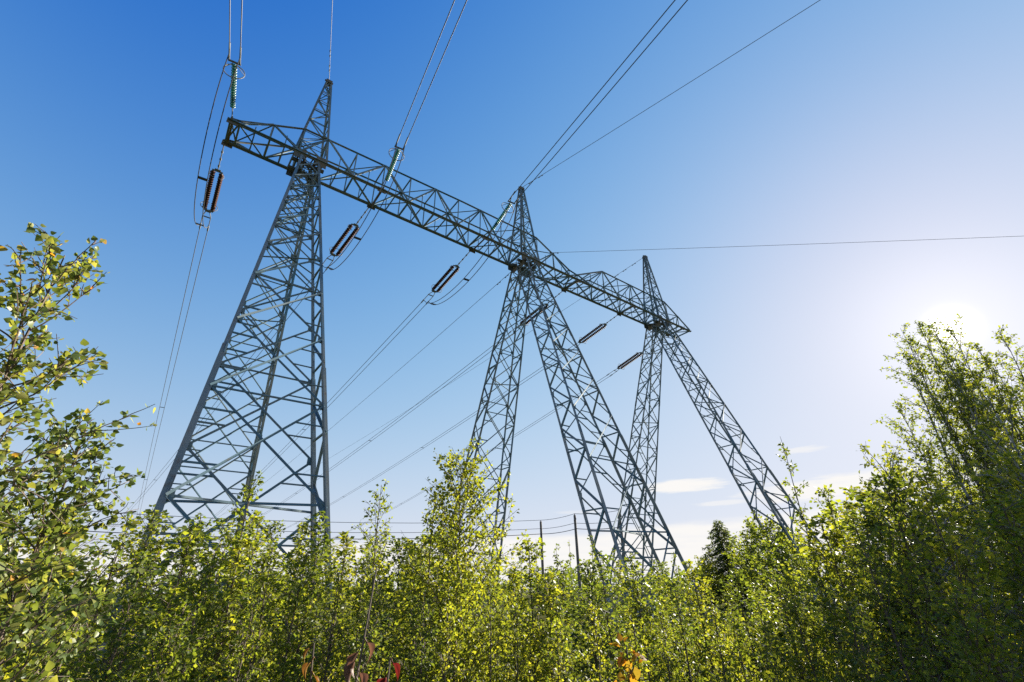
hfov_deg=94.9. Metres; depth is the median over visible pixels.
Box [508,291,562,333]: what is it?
insulator string
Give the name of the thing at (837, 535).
thicket birch
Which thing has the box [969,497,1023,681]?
thicket birch
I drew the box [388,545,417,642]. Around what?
thicket birch
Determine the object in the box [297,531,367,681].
thicket birch
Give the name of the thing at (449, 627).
thicket birch
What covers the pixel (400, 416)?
twin conductor
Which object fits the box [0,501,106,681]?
thicket birch
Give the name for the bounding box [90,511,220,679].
thicket birch
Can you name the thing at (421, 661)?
thicket birch
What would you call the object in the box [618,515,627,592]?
utility pole
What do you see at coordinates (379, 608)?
thicket birch
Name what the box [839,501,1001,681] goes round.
thicket birch
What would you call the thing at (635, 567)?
thicket birch
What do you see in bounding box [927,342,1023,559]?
birch tree
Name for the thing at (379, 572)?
thicket birch
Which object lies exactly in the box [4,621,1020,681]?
tall grass
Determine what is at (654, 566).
thicket birch
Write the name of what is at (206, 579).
thicket birch
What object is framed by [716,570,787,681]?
thicket birch
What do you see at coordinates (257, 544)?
thicket birch
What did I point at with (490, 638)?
thicket birch
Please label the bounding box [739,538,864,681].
thicket birch
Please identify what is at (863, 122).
sky
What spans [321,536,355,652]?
thicket birch
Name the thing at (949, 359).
birch tree
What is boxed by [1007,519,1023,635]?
thicket birch
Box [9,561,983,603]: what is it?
distant woods
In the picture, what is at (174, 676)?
thicket birch
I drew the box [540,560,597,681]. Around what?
thicket birch
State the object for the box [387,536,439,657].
thicket birch
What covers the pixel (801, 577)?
thicket birch
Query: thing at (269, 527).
thicket birch
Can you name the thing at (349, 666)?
withered stalk
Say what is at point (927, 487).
thicket birch
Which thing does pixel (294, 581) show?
thicket birch
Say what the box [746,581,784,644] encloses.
thicket birch
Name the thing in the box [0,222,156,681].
birch sapling
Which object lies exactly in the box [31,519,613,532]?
pole wire
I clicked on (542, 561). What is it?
utility pole
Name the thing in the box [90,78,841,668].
lattice pylon
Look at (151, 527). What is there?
thicket birch
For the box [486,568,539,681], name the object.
thicket birch
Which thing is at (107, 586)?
thicket birch
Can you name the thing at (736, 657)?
thicket birch
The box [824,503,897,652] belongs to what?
thicket birch
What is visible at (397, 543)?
thicket birch
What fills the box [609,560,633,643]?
thicket birch
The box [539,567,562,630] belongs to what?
thicket birch
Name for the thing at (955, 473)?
birch tree
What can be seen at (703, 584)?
thicket birch
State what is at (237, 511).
birch sapling
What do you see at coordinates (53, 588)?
thicket birch
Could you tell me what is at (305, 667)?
orange leaf sprig
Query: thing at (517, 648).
thicket birch
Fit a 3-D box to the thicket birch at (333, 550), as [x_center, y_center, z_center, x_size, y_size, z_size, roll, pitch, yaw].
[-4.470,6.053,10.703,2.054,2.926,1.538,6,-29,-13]
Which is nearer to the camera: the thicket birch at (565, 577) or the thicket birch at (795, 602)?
the thicket birch at (795, 602)
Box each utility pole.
[540,520,544,599]
[573,513,582,600]
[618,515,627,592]
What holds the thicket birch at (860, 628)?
on the ground at (346, 605)
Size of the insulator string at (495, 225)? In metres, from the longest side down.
5.050 x 1.048 x 1.048 m
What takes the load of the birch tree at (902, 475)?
on the ground at (346, 605)
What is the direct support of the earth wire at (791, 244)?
attached to the lattice pylon
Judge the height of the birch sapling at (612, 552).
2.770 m
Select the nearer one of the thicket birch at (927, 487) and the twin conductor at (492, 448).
the thicket birch at (927, 487)
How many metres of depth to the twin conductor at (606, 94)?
26.30 m
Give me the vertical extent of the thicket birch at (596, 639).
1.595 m
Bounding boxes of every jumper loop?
[194,54,239,227]
[323,143,404,269]
[424,199,516,304]
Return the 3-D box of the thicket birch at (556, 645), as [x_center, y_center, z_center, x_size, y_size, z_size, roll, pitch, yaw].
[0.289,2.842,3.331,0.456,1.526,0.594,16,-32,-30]
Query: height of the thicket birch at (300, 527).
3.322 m
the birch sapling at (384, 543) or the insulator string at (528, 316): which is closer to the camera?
the birch sapling at (384, 543)
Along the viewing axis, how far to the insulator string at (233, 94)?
25.64 m
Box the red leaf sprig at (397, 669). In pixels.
[377,658,399,681]
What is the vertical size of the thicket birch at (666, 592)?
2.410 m
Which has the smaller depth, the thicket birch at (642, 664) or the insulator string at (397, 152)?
the thicket birch at (642, 664)
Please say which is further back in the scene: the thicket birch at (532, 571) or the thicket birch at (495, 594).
the thicket birch at (495, 594)
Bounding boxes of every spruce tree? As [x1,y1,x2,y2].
[694,520,779,610]
[739,546,784,608]
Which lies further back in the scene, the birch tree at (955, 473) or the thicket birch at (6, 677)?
the birch tree at (955, 473)
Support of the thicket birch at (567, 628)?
on the ground at (346, 605)
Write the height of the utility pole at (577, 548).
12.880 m
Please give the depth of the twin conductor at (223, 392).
57.73 m
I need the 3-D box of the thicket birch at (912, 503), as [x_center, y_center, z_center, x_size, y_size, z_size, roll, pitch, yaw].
[7.367,4.262,8.159,2.252,3.341,1.803,-1,-28,0]
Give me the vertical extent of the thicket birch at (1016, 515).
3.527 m
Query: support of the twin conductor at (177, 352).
attached to the insulator string at (217, 188)
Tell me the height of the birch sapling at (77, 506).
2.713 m
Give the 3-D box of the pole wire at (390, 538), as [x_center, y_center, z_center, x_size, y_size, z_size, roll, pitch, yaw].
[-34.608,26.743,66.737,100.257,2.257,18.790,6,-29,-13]
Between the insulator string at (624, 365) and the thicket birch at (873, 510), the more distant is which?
the insulator string at (624, 365)
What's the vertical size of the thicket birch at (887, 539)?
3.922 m
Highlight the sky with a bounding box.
[0,0,1023,597]
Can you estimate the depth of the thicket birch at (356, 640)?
3.09 m
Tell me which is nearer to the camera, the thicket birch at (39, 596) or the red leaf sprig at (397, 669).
the red leaf sprig at (397, 669)
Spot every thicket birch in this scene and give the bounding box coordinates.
[0,500,46,680]
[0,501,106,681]
[0,512,63,672]
[0,512,109,681]
[0,602,35,680]
[7,505,77,671]
[29,545,118,681]
[35,514,140,681]
[49,519,215,681]
[56,504,173,669]
[67,551,168,681]
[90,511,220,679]
[93,536,169,681]
[106,543,247,681]
[107,600,217,681]
[135,523,207,654]
[139,517,263,681]
[171,533,261,681]
[200,519,306,658]
[200,520,288,681]
[205,539,295,681]
[206,510,275,665]
[217,553,280,681]
[224,597,269,681]
[234,540,333,681]
[246,511,349,681]
[247,522,310,671]
[263,540,318,647]
[279,539,355,670]
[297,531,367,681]
[298,565,356,681]
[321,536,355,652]
[327,551,391,681]
[328,531,401,662]
[334,606,390,681]
[342,554,397,681]
[348,576,415,681]
[351,535,429,681]
[367,537,463,681]
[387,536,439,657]
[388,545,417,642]
[390,588,457,681]
[400,528,488,681]
[418,559,480,681]
[430,602,469,681]
[456,548,512,680]
[462,569,484,662]
[462,579,508,681]
[473,556,508,652]
[476,569,511,668]
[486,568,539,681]
[498,534,581,681]
[501,602,528,681]
[503,561,532,632]
[510,571,587,681]
[535,558,630,681]
[537,565,574,650]
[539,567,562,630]
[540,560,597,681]
[541,598,586,681]
[543,618,580,681]
[566,565,612,664]
[573,550,650,680]
[578,604,616,681]
[602,568,684,681]
[607,552,668,664]
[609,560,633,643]
[621,614,652,681]
[636,572,712,681]
[644,558,696,657]
[649,577,742,681]
[652,601,680,681]
[655,561,688,645]
[667,559,761,681]
[679,578,714,647]
[699,608,782,681]
[703,589,734,681]
[704,608,737,681]
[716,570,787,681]
[722,583,753,672]
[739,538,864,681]
[740,594,795,681]
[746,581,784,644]
[758,623,795,681]
[760,568,846,681]
[760,576,826,663]
[774,513,941,681]
[782,555,831,643]
[793,541,861,672]
[816,591,910,681]
[821,504,908,679]
[823,485,943,670]
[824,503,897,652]
[837,511,938,681]
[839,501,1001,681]
[841,470,1022,681]
[853,520,1015,681]
[866,489,934,644]
[884,492,991,678]
[886,487,1018,674]
[898,485,1023,681]
[906,465,1023,678]
[930,581,1023,681]
[940,476,1022,658]
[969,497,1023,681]
[972,477,1023,640]
[992,451,1023,545]
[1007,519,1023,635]
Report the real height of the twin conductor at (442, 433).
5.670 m
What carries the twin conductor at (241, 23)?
attached to the insulator string at (233, 94)
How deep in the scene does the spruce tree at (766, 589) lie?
37.23 m
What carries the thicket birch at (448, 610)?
on the ground at (346, 605)
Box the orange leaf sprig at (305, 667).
[302,643,318,681]
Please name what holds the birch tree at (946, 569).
on the ground at (346, 605)
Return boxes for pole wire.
[22,527,616,538]
[26,506,617,522]
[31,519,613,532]
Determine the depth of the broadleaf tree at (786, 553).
32.51 m
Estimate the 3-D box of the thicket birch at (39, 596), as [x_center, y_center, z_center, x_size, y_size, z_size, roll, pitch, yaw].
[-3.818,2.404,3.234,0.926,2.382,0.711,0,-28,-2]
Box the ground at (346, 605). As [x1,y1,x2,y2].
[26,585,1005,681]
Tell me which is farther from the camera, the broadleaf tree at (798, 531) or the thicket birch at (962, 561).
the broadleaf tree at (798, 531)
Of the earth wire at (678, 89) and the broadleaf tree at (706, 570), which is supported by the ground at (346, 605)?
the broadleaf tree at (706, 570)
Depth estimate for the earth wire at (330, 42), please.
32.83 m
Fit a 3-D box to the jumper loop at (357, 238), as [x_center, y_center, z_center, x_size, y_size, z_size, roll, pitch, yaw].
[-11.070,-8.662,34.097,0.946,2.466,14.242,19,-34,-33]
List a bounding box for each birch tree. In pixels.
[849,439,1023,681]
[864,441,993,596]
[871,347,1023,641]
[888,313,1023,592]
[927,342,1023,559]
[929,324,1023,474]
[949,376,1023,636]
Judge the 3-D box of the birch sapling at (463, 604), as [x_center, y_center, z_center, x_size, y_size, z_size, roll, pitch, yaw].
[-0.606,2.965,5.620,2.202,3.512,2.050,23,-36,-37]
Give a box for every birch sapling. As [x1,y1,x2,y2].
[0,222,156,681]
[0,403,162,681]
[176,471,266,681]
[321,479,405,681]
[366,437,549,681]
[398,490,451,681]
[514,558,528,657]
[533,547,544,640]
[551,543,571,655]
[565,542,580,639]
[587,535,601,657]
[609,548,626,644]
[671,552,692,644]
[775,437,856,679]
[808,484,930,681]
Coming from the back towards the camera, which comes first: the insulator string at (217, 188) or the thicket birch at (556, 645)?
the insulator string at (217, 188)
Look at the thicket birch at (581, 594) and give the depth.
11.09 m
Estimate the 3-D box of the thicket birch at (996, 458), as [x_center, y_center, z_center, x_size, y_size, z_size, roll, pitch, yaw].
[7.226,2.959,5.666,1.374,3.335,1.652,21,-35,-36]
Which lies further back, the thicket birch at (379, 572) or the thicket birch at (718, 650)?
the thicket birch at (379, 572)
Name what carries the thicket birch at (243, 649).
on the ground at (346, 605)
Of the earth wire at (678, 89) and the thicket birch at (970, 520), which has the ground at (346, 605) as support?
the thicket birch at (970, 520)
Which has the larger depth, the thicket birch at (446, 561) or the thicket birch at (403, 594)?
the thicket birch at (403, 594)
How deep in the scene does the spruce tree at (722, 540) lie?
37.29 m
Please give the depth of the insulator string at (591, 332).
51.13 m
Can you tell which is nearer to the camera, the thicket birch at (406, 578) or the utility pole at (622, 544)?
the thicket birch at (406, 578)
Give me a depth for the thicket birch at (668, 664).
4.75 m
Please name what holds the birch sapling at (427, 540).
on the ground at (346, 605)
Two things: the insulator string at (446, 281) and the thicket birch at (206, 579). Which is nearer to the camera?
the thicket birch at (206, 579)
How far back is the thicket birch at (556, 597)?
11.73 m
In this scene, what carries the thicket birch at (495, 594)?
on the ground at (346, 605)
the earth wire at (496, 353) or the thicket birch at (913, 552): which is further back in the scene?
the earth wire at (496, 353)
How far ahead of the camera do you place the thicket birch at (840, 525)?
7.72 m
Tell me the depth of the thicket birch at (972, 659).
2.73 m
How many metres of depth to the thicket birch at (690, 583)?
12.47 m
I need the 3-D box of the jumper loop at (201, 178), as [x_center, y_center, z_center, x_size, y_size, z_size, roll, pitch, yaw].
[-18.643,-11.123,29.144,0.836,2.474,14.359,17,-33,-30]
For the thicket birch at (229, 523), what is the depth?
8.02 m
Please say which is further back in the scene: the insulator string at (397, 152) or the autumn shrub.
the insulator string at (397, 152)
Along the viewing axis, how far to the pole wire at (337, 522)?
72.21 m
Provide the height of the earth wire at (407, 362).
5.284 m
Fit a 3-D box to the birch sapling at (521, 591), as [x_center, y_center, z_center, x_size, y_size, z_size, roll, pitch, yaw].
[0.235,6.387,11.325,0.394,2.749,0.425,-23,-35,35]
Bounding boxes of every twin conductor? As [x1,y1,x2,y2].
[99,270,325,539]
[133,229,207,535]
[177,303,425,543]
[213,334,511,541]
[229,0,242,53]
[271,351,568,534]
[339,376,607,535]
[398,0,466,141]
[512,0,687,197]
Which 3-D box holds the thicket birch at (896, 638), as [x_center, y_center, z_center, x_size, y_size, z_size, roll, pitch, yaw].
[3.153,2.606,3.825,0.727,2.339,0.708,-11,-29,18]
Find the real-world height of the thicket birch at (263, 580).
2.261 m
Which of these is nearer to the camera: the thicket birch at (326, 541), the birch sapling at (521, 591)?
the thicket birch at (326, 541)
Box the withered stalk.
[344,568,376,681]
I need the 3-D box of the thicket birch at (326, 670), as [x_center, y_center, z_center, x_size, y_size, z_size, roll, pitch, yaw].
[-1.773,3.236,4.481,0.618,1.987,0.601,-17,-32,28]
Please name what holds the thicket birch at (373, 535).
on the ground at (346, 605)
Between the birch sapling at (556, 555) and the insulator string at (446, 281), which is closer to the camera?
the birch sapling at (556, 555)
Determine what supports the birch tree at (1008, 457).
on the ground at (346, 605)
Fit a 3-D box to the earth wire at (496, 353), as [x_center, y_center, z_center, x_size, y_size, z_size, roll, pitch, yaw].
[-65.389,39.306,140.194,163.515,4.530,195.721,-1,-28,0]
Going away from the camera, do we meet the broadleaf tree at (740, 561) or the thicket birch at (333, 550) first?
the thicket birch at (333, 550)
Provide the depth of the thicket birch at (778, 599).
10.46 m
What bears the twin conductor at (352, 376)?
attached to the insulator string at (446, 281)
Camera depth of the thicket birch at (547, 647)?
6.79 m
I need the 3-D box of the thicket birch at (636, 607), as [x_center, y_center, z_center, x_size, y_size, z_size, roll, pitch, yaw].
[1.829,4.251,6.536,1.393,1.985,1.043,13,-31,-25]
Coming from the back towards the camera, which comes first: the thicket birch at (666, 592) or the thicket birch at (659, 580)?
the thicket birch at (666, 592)
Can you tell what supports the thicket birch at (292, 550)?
on the ground at (346, 605)
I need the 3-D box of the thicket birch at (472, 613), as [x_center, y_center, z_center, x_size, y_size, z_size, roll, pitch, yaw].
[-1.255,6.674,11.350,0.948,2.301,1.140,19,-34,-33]
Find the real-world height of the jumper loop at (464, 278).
2.818 m
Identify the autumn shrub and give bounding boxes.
[609,633,646,681]
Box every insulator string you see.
[199,145,223,230]
[223,42,244,119]
[319,208,368,269]
[382,134,408,188]
[421,251,469,304]
[487,191,521,236]
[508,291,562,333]
[566,315,617,351]
[606,335,665,376]
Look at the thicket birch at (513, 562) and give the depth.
14.98 m
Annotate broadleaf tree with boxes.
[694,549,725,599]
[718,509,791,607]
[749,514,816,599]
[768,521,831,600]
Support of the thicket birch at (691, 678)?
on the ground at (346, 605)
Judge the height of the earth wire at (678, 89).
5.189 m
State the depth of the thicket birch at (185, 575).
12.18 m
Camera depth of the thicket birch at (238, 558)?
5.38 m
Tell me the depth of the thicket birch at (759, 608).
5.55 m
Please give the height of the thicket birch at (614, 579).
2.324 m
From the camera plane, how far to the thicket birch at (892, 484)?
5.43 m
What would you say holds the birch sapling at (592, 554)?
on the ground at (346, 605)
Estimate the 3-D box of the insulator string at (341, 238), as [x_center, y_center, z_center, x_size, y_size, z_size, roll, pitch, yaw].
[-13.127,-7.936,36.871,1.078,0.716,8.400,21,-41,-36]
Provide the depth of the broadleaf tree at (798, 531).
34.16 m
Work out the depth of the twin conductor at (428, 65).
24.76 m
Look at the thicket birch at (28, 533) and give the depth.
7.66 m
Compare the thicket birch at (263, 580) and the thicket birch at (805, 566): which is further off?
the thicket birch at (805, 566)
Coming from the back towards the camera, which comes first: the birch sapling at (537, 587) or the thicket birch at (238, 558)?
the birch sapling at (537, 587)
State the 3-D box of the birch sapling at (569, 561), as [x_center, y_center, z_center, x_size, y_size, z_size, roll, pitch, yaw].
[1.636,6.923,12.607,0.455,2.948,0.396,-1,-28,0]
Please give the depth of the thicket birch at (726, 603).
10.20 m
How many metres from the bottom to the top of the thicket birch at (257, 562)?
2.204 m
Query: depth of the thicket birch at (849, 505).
10.33 m
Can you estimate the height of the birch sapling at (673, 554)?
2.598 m
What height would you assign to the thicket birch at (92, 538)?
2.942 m
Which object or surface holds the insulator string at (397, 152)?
attached to the lattice pylon
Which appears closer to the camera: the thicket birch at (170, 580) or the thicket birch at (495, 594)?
the thicket birch at (170, 580)
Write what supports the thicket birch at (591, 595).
on the ground at (346, 605)
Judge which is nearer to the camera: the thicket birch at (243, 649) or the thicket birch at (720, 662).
the thicket birch at (243, 649)
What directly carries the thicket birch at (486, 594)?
on the ground at (346, 605)
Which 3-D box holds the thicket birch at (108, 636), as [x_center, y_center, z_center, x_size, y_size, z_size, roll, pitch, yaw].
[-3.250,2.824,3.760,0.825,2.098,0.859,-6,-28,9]
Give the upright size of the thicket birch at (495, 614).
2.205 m
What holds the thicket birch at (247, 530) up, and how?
on the ground at (346, 605)
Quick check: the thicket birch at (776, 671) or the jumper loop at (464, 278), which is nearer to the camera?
the thicket birch at (776, 671)
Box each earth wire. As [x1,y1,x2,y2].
[204,272,510,526]
[223,259,640,514]
[329,0,332,78]
[523,0,819,186]
[552,236,1015,253]
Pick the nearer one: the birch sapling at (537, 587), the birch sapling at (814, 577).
the birch sapling at (814, 577)
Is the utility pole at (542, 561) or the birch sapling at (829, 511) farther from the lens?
the utility pole at (542, 561)
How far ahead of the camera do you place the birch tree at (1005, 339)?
10.26 m
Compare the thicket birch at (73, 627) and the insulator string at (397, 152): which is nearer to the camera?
the thicket birch at (73, 627)
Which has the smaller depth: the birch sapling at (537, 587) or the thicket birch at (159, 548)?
the thicket birch at (159, 548)
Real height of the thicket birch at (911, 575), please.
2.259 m
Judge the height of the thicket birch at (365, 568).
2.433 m

